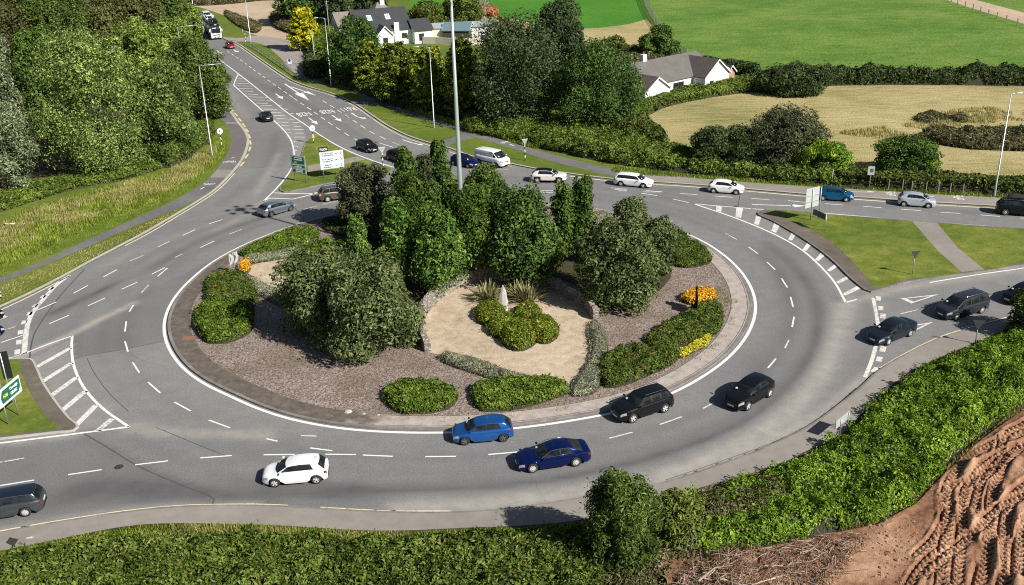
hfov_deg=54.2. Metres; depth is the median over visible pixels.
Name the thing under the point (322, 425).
edge line
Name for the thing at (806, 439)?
pavement
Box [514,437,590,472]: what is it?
car
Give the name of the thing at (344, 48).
tree
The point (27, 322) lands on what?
give way marking
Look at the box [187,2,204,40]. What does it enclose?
tree
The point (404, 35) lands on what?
window
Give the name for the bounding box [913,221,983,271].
island path
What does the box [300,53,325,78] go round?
bush
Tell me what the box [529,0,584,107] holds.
tree
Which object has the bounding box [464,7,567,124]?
tree
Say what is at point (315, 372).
leaf debris
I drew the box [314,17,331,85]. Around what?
street lamp
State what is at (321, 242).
shrub
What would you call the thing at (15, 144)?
tree
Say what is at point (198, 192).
footpath
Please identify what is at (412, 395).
shrub
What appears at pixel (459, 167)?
lighting mast
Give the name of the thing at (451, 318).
sand bed
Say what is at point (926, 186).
fence
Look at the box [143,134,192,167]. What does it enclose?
shrub
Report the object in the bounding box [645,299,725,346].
shrub
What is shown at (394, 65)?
conifer tree
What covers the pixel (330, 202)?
lane marking
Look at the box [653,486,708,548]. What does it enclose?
bush
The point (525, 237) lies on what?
tree
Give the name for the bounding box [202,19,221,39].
car transporter
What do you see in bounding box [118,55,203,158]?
tree
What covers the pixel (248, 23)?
street lamp
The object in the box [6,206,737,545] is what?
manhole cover
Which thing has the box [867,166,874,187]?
road sign
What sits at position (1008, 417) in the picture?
dead grass
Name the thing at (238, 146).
cycle track
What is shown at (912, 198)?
car
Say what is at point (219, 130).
road sign
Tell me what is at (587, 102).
tree
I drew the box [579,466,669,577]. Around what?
bush
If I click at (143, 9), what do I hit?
tree
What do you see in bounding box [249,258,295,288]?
sand bed
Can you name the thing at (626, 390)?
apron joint
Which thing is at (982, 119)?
tall grass
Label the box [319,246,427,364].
tree
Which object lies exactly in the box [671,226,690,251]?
shrub
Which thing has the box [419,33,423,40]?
window
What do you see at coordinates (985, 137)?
scrub
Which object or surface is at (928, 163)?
creeper
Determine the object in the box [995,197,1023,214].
car
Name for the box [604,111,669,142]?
bush
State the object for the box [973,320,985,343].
road sign
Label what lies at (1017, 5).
grass strip
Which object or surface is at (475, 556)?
hedge
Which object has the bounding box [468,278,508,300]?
flax plant
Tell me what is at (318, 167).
island path
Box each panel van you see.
[202,10,211,19]
[474,146,509,167]
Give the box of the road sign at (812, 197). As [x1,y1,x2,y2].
[805,186,821,219]
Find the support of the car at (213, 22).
on the car transporter
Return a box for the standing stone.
[499,285,507,310]
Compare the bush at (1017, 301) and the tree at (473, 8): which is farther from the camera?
the tree at (473, 8)
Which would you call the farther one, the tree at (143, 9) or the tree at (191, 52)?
the tree at (143, 9)
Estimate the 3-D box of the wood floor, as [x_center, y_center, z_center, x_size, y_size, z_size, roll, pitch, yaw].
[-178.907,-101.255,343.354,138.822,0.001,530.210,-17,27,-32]
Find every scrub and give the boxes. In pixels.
[186,0,277,5]
[224,10,262,32]
[269,9,291,32]
[585,542,754,584]
[620,44,660,62]
[913,109,968,123]
[919,123,1023,150]
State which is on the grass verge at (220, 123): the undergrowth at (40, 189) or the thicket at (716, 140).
the undergrowth at (40, 189)
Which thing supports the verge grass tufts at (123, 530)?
on the grass verge at (800, 456)
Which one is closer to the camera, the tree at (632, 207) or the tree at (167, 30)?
the tree at (632, 207)
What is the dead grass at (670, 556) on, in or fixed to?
on the grass verge at (800, 456)
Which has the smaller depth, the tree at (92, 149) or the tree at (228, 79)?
the tree at (92, 149)
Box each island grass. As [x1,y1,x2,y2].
[0,360,56,434]
[767,210,1023,286]
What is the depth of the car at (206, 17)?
245.72 m
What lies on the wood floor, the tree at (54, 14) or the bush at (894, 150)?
the tree at (54, 14)
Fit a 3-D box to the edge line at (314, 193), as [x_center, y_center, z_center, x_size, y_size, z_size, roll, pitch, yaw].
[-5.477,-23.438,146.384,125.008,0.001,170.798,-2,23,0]
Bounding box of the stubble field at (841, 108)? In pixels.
[649,85,1023,176]
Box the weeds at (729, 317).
[699,288,737,359]
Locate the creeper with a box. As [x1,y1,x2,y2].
[902,148,942,171]
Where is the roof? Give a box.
[1007,194,1023,198]
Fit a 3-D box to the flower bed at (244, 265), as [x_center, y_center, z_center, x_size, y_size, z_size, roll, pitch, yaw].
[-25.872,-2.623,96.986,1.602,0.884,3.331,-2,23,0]
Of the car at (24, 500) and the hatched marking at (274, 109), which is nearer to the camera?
the car at (24, 500)
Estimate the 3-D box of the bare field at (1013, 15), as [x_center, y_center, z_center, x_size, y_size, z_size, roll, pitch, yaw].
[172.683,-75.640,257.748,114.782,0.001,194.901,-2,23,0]
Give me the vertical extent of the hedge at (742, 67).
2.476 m
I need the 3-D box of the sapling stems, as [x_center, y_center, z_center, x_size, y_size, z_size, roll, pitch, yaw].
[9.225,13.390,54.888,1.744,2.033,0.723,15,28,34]
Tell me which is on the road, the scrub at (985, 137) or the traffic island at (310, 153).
the traffic island at (310, 153)
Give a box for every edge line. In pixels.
[0,38,1011,530]
[0,55,1022,443]
[163,209,756,433]
[231,108,251,165]
[261,504,450,510]
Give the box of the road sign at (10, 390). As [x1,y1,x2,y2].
[0,375,21,423]
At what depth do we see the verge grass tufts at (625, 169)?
119.25 m
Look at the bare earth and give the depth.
55.16 m
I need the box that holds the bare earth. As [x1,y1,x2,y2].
[662,410,1023,584]
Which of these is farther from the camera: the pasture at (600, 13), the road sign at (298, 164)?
the pasture at (600, 13)
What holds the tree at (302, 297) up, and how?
on the roundabout island at (356, 388)
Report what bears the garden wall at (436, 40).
on the grass verge at (416, 127)
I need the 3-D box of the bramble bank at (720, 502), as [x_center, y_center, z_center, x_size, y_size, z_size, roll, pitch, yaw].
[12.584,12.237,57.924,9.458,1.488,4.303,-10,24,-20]
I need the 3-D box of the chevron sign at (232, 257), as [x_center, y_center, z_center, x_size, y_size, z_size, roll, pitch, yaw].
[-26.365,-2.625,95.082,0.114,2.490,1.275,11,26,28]
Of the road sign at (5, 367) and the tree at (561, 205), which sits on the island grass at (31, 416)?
the road sign at (5, 367)
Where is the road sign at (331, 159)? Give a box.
[318,147,343,177]
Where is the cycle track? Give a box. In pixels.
[225,124,245,160]
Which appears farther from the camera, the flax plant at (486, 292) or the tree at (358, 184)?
the tree at (358, 184)
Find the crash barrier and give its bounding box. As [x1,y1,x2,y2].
[245,42,296,75]
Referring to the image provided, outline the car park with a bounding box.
[223,36,308,75]
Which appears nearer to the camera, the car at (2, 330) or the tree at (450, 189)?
the car at (2, 330)
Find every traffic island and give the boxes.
[0,359,75,436]
[281,136,390,190]
[759,210,1023,290]
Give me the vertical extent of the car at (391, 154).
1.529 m
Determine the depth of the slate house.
223.54 m
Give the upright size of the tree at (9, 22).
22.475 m
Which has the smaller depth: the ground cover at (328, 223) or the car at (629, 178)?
the ground cover at (328, 223)
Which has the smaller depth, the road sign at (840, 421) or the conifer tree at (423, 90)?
the road sign at (840, 421)
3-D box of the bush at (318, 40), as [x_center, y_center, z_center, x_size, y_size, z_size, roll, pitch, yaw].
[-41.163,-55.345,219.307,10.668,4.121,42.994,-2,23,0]
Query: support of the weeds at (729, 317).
on the roundabout island at (356, 388)
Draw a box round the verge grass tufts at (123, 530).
[0,520,583,561]
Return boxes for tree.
[0,0,33,91]
[0,35,34,140]
[0,92,44,191]
[1,0,70,41]
[9,23,83,142]
[11,0,93,86]
[23,18,153,176]
[58,0,128,78]
[102,16,168,108]
[106,0,163,38]
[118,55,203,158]
[146,0,192,30]
[153,16,196,64]
[163,29,232,119]
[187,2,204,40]
[225,74,231,86]
[260,244,360,351]
[270,0,319,23]
[286,5,321,50]
[311,0,354,25]
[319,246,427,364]
[321,13,382,82]
[333,161,388,231]
[344,212,371,260]
[351,0,389,9]
[352,39,381,87]
[370,40,418,101]
[371,188,396,247]
[378,196,415,284]
[388,146,418,191]
[391,170,444,256]
[399,46,426,88]
[406,0,445,22]
[409,201,472,297]
[410,45,452,107]
[414,150,439,199]
[427,139,452,207]
[439,35,484,112]
[439,174,457,215]
[441,0,483,21]
[449,177,505,278]
[462,162,508,189]
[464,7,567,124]
[478,178,569,293]
[479,0,489,20]
[485,176,509,209]
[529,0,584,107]
[546,36,649,129]
[549,180,575,263]
[570,173,596,260]
[571,215,665,315]
[601,34,630,55]
[611,194,652,244]
[637,23,681,57]
[645,214,680,274]
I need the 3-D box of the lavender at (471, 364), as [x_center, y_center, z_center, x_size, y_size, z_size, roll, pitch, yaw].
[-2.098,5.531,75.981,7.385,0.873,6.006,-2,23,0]
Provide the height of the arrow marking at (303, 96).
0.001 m
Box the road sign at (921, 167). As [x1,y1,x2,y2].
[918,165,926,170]
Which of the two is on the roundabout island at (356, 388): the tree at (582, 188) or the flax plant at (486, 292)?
the tree at (582, 188)
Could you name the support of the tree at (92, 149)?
on the wood floor
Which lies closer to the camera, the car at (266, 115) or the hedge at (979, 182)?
the hedge at (979, 182)
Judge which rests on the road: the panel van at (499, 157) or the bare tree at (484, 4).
the panel van at (499, 157)
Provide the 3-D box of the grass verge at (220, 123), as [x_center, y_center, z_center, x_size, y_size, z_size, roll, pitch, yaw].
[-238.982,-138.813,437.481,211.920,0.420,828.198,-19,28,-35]
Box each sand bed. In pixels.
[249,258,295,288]
[423,279,594,383]
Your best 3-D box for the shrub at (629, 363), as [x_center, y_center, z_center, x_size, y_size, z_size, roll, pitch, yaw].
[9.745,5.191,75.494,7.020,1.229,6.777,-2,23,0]
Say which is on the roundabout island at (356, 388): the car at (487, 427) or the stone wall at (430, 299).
the stone wall at (430, 299)
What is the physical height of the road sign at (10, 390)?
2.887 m
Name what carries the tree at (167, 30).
on the wood floor
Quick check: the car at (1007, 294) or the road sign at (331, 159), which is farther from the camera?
the road sign at (331, 159)
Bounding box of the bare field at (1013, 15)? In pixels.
[949,0,1023,23]
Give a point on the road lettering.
(322, 111)
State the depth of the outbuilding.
228.12 m
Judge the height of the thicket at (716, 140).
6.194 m
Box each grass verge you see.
[0,113,249,307]
[0,330,1020,584]
[196,7,248,37]
[236,0,1001,206]
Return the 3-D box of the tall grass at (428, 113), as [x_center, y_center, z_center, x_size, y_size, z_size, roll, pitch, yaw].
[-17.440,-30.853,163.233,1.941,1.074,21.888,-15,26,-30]
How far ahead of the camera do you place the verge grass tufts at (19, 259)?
109.11 m
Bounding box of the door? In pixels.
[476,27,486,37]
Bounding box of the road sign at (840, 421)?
[835,411,849,435]
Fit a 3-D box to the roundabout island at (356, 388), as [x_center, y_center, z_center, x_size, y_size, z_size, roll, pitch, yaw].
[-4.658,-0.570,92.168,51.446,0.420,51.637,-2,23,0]
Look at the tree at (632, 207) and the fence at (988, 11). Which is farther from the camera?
the fence at (988, 11)
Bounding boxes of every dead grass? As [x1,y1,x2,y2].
[604,538,771,584]
[840,403,1023,530]
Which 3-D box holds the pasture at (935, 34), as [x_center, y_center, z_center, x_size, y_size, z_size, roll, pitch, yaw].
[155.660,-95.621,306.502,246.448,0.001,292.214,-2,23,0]
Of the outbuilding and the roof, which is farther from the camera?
the outbuilding
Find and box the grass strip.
[978,0,1023,11]
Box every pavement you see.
[0,319,1012,550]
[615,171,1000,204]
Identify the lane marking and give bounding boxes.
[0,51,999,485]
[0,142,917,462]
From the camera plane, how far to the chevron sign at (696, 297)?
84.08 m
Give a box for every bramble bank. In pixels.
[654,323,1023,552]
[678,470,788,525]
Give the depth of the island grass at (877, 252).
98.21 m
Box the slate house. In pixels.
[329,0,433,47]
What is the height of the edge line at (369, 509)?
0.001 m
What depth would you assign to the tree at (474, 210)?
89.25 m
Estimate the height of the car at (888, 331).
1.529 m
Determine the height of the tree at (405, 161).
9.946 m
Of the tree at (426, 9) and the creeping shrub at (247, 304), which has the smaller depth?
the creeping shrub at (247, 304)
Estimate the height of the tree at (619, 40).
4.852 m
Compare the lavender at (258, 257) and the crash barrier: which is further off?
the crash barrier
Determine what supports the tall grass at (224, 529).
on the grass verge at (800, 456)
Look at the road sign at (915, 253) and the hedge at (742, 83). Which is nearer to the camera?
the road sign at (915, 253)
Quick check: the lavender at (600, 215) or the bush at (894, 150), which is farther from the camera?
the bush at (894, 150)
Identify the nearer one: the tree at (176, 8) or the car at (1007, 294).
the car at (1007, 294)
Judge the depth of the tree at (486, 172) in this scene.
99.46 m
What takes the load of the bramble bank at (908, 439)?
on the grass verge at (800, 456)
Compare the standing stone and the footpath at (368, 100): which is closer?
the standing stone
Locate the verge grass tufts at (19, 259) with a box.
[0,137,227,276]
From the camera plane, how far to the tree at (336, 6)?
252.09 m
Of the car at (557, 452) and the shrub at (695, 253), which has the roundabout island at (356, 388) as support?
the shrub at (695, 253)
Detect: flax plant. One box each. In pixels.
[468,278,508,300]
[499,280,526,301]
[505,279,546,302]
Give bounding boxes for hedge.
[0,519,614,584]
[320,51,501,92]
[631,73,763,115]
[680,52,763,74]
[751,59,1023,85]
[827,164,1023,195]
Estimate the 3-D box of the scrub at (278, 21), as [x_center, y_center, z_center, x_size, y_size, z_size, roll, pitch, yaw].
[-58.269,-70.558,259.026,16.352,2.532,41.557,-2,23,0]
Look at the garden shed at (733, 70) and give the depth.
175.19 m
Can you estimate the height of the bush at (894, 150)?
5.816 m
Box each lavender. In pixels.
[239,271,282,305]
[242,243,307,263]
[439,349,530,379]
[568,318,608,396]
[588,210,612,224]
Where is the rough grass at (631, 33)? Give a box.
[482,16,679,52]
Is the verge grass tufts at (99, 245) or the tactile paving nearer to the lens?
the verge grass tufts at (99, 245)
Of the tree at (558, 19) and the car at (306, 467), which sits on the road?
the car at (306, 467)
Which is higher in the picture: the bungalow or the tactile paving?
the bungalow
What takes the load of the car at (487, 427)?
on the road
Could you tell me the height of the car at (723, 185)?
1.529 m
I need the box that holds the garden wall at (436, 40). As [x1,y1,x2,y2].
[422,37,482,44]
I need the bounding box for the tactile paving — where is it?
[210,122,237,177]
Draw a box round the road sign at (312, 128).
[309,125,314,142]
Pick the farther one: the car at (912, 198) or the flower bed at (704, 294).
the car at (912, 198)
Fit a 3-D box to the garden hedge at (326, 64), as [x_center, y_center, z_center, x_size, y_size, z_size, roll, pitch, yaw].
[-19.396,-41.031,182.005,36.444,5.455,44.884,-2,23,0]
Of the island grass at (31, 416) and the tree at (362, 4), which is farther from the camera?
the tree at (362, 4)
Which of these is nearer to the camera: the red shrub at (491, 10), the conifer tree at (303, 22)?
the conifer tree at (303, 22)
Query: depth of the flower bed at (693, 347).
78.22 m
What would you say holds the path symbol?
on the footpath at (368, 100)
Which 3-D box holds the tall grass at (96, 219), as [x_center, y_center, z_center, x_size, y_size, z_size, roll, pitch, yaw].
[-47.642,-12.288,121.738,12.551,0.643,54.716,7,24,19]
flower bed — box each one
[237,257,250,273]
[678,333,711,358]
[681,285,718,304]
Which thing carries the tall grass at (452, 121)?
on the grass verge at (416, 127)
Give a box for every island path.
[308,156,364,171]
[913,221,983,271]
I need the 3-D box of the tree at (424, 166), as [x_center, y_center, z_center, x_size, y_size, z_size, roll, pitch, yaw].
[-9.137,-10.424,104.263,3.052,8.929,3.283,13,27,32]
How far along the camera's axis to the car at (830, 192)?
111.72 m
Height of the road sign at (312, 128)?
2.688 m
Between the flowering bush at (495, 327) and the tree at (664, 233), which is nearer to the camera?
the flowering bush at (495, 327)
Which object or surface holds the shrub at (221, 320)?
on the roundabout island at (356, 388)
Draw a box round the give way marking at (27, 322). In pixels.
[0,275,937,377]
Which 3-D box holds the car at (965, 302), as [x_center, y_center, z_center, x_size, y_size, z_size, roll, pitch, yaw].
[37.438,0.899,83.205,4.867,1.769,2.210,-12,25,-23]
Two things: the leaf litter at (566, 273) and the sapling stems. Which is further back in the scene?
the leaf litter at (566, 273)
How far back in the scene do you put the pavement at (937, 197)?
115.30 m
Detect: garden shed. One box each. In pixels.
[441,22,473,37]
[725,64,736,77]
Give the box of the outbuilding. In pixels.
[431,20,491,37]
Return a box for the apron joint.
[393,203,747,425]
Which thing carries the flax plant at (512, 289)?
on the sand bed at (451, 318)
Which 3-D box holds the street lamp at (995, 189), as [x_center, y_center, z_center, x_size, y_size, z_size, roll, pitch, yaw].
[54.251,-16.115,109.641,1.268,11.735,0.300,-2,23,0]
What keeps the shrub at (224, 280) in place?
on the roundabout island at (356, 388)
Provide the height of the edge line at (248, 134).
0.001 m
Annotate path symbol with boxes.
[26,102,1012,538]
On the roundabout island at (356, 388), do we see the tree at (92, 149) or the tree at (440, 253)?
the tree at (440, 253)
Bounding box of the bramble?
[459,110,844,185]
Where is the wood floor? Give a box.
[5,24,204,183]
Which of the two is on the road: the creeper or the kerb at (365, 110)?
the kerb at (365, 110)
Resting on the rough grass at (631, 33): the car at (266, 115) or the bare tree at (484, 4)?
the bare tree at (484, 4)
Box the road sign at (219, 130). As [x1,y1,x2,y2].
[217,128,222,145]
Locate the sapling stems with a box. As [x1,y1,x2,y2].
[673,526,696,552]
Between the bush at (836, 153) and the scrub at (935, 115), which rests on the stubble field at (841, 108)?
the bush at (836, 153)
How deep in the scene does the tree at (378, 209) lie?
100.05 m
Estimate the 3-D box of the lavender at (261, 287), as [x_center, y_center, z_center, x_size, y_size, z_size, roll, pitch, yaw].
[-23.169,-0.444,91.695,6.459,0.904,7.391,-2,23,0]
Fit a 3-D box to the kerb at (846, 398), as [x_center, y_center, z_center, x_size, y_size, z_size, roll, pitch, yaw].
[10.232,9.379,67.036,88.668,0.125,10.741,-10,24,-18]
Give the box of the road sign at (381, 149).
[378,147,384,168]
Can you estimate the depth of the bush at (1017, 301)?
78.55 m
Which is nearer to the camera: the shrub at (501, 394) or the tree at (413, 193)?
the shrub at (501, 394)
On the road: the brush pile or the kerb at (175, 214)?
the kerb at (175, 214)
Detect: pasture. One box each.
[410,0,647,27]
[650,0,1023,68]
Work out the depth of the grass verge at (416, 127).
149.73 m
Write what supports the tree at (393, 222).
on the roundabout island at (356, 388)
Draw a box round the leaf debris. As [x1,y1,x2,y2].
[225,339,459,406]
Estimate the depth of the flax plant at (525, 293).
87.53 m
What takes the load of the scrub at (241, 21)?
on the grass verge at (230, 29)
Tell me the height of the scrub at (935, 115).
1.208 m
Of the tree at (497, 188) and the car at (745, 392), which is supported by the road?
the car at (745, 392)
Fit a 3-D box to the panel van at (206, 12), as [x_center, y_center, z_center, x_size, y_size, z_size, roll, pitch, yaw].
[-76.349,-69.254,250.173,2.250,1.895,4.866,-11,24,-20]
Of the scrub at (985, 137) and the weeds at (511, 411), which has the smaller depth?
the weeds at (511, 411)
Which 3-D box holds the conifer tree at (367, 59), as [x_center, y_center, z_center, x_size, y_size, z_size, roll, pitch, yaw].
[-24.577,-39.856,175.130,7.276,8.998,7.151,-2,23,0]
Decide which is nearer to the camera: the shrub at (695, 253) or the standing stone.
the standing stone
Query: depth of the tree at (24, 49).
141.77 m
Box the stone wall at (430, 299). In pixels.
[417,265,598,351]
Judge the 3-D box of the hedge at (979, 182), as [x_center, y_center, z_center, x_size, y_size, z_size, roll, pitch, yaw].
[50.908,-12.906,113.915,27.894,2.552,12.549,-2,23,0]
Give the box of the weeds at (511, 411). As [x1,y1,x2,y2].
[433,404,569,419]
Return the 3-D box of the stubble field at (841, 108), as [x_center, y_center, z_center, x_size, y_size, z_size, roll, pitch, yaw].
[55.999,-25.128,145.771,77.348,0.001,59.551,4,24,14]
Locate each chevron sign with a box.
[228,251,238,271]
[695,285,697,309]
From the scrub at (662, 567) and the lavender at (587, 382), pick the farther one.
the lavender at (587, 382)
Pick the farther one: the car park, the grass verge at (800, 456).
the car park
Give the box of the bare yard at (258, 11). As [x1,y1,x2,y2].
[196,0,291,38]
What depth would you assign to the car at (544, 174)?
121.31 m
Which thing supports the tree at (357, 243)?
on the roundabout island at (356, 388)
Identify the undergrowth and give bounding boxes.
[0,116,217,212]
[321,68,517,124]
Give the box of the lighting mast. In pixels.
[450,0,466,270]
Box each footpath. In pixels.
[0,109,246,282]
[282,62,615,175]
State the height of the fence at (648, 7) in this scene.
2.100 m
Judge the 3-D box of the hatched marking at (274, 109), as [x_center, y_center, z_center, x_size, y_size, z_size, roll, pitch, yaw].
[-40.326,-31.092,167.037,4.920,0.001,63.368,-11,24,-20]
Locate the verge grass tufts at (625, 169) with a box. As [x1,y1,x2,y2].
[612,165,1007,197]
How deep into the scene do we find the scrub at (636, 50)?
191.06 m
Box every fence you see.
[646,0,687,51]
[888,179,964,194]
[951,0,1018,24]
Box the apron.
[171,203,748,426]
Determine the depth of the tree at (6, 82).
140.50 m
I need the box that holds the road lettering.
[296,107,356,116]
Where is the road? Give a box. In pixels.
[0,6,1023,529]
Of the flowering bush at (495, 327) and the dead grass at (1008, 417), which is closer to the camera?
the dead grass at (1008, 417)
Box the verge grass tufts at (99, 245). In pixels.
[0,210,174,301]
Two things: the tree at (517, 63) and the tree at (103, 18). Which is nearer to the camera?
the tree at (517, 63)
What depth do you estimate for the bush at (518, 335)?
79.70 m
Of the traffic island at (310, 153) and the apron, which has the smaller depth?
the apron
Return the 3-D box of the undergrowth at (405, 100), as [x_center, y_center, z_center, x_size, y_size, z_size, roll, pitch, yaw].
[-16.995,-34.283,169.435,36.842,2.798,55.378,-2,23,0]
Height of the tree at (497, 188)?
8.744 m
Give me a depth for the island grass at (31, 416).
71.67 m
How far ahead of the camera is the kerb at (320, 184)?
124.82 m
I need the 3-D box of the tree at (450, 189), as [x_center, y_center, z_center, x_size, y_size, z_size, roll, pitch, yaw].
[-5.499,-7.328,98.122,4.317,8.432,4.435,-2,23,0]
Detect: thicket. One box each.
[688,122,760,175]
[739,100,833,169]
[754,60,835,97]
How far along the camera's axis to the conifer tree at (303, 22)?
216.25 m
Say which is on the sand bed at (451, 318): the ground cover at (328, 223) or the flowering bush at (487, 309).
the flowering bush at (487, 309)
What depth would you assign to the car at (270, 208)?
112.43 m
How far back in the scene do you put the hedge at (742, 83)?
162.90 m
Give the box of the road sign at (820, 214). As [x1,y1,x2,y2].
[813,208,826,230]
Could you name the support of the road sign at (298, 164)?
on the traffic island at (310, 153)
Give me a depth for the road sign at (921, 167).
116.34 m
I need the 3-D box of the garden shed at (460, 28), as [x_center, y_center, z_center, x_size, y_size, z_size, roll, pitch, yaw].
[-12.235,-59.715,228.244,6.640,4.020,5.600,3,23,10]
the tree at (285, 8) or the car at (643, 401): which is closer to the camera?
the car at (643, 401)
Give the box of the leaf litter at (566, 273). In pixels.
[330,225,671,306]
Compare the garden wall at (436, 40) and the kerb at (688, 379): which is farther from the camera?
the garden wall at (436, 40)
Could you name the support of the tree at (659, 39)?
on the grass verge at (416, 127)
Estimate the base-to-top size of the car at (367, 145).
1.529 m
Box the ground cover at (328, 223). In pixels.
[320,214,385,243]
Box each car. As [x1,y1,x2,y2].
[0,325,4,335]
[0,483,46,517]
[204,15,211,22]
[209,18,218,25]
[225,41,234,48]
[257,200,294,216]
[259,111,273,121]
[262,453,328,486]
[317,184,340,201]
[356,138,377,152]
[386,148,398,160]
[450,153,478,167]
[452,414,513,445]
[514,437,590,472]
[531,168,566,181]
[610,382,673,422]
[613,172,653,187]
[708,179,744,194]
[724,372,774,410]
[819,185,853,201]
[866,316,917,345]
[897,191,935,207]
[935,287,989,319]
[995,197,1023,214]
[1001,281,1023,303]
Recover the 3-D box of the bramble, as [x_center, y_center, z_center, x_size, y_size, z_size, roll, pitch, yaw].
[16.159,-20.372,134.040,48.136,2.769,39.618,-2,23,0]
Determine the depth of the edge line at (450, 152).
108.18 m
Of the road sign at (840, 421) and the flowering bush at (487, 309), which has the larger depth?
the flowering bush at (487, 309)
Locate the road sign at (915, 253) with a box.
[911,251,919,273]
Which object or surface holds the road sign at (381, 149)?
on the traffic island at (310, 153)
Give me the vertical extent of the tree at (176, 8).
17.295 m
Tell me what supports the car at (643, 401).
on the road
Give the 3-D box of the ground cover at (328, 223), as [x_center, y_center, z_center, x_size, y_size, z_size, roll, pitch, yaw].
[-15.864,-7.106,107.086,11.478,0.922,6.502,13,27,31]
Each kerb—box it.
[0,108,248,307]
[0,316,1012,532]
[0,357,78,439]
[167,202,751,429]
[234,42,995,206]
[279,136,391,192]
[757,209,1023,292]
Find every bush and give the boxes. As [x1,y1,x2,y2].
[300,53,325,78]
[306,23,335,56]
[474,297,506,325]
[486,309,514,338]
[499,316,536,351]
[511,299,542,318]
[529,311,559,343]
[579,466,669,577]
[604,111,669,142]
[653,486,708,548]
[791,137,857,179]
[870,133,944,173]
[1003,287,1023,335]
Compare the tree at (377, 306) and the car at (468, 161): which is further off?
the car at (468, 161)
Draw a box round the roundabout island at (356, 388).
[190,207,729,414]
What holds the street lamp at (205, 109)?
on the grass verge at (220, 123)
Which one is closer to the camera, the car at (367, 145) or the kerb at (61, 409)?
the kerb at (61, 409)
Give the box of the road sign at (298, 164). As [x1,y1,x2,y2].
[290,154,306,182]
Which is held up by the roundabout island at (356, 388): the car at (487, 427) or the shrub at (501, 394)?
the shrub at (501, 394)
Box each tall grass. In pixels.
[0,136,225,264]
[154,522,575,539]
[333,85,540,147]
[407,104,435,117]
[840,106,1023,138]
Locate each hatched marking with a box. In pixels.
[37,206,859,430]
[236,78,303,150]
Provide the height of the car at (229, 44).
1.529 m
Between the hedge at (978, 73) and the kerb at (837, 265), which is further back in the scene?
the hedge at (978, 73)
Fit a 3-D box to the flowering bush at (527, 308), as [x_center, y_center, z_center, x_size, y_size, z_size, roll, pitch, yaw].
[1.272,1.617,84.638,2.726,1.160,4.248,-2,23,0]
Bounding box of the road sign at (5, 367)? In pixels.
[0,351,12,402]
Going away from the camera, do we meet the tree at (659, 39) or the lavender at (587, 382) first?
the lavender at (587, 382)
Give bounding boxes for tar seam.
[29,87,855,503]
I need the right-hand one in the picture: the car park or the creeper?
the creeper
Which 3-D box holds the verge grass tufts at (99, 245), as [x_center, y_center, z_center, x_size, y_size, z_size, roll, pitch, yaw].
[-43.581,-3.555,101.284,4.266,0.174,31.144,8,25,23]
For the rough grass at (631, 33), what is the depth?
232.50 m
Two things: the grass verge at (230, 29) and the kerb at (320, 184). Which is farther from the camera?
the grass verge at (230, 29)
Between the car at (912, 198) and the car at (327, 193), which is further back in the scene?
the car at (327, 193)
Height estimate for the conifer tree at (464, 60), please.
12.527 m
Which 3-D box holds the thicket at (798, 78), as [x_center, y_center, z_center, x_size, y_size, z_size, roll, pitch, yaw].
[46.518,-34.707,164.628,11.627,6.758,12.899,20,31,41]
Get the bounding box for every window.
[402,33,407,38]
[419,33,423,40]
[673,81,683,88]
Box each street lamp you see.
[199,63,220,155]
[245,0,250,42]
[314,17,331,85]
[414,46,434,127]
[993,92,1022,195]
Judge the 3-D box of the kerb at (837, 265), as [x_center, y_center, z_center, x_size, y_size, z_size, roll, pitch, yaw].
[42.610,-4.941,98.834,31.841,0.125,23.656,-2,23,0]
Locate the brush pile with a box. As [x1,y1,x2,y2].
[673,525,873,584]
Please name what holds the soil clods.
on the bare earth
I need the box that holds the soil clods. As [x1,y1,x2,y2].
[673,409,1023,584]
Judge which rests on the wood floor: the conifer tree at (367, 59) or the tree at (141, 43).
the tree at (141, 43)
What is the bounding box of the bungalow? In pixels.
[583,50,731,103]
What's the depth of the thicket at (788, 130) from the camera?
121.64 m
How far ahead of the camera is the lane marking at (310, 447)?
76.48 m
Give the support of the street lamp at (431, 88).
on the grass verge at (416, 127)
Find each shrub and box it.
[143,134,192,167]
[192,295,254,343]
[203,268,259,302]
[217,290,254,318]
[240,224,320,256]
[292,236,350,263]
[380,376,460,414]
[470,373,569,411]
[481,4,498,16]
[596,339,680,387]
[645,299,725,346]
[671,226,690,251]
[672,239,713,267]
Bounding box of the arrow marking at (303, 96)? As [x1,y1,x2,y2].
[218,50,802,206]

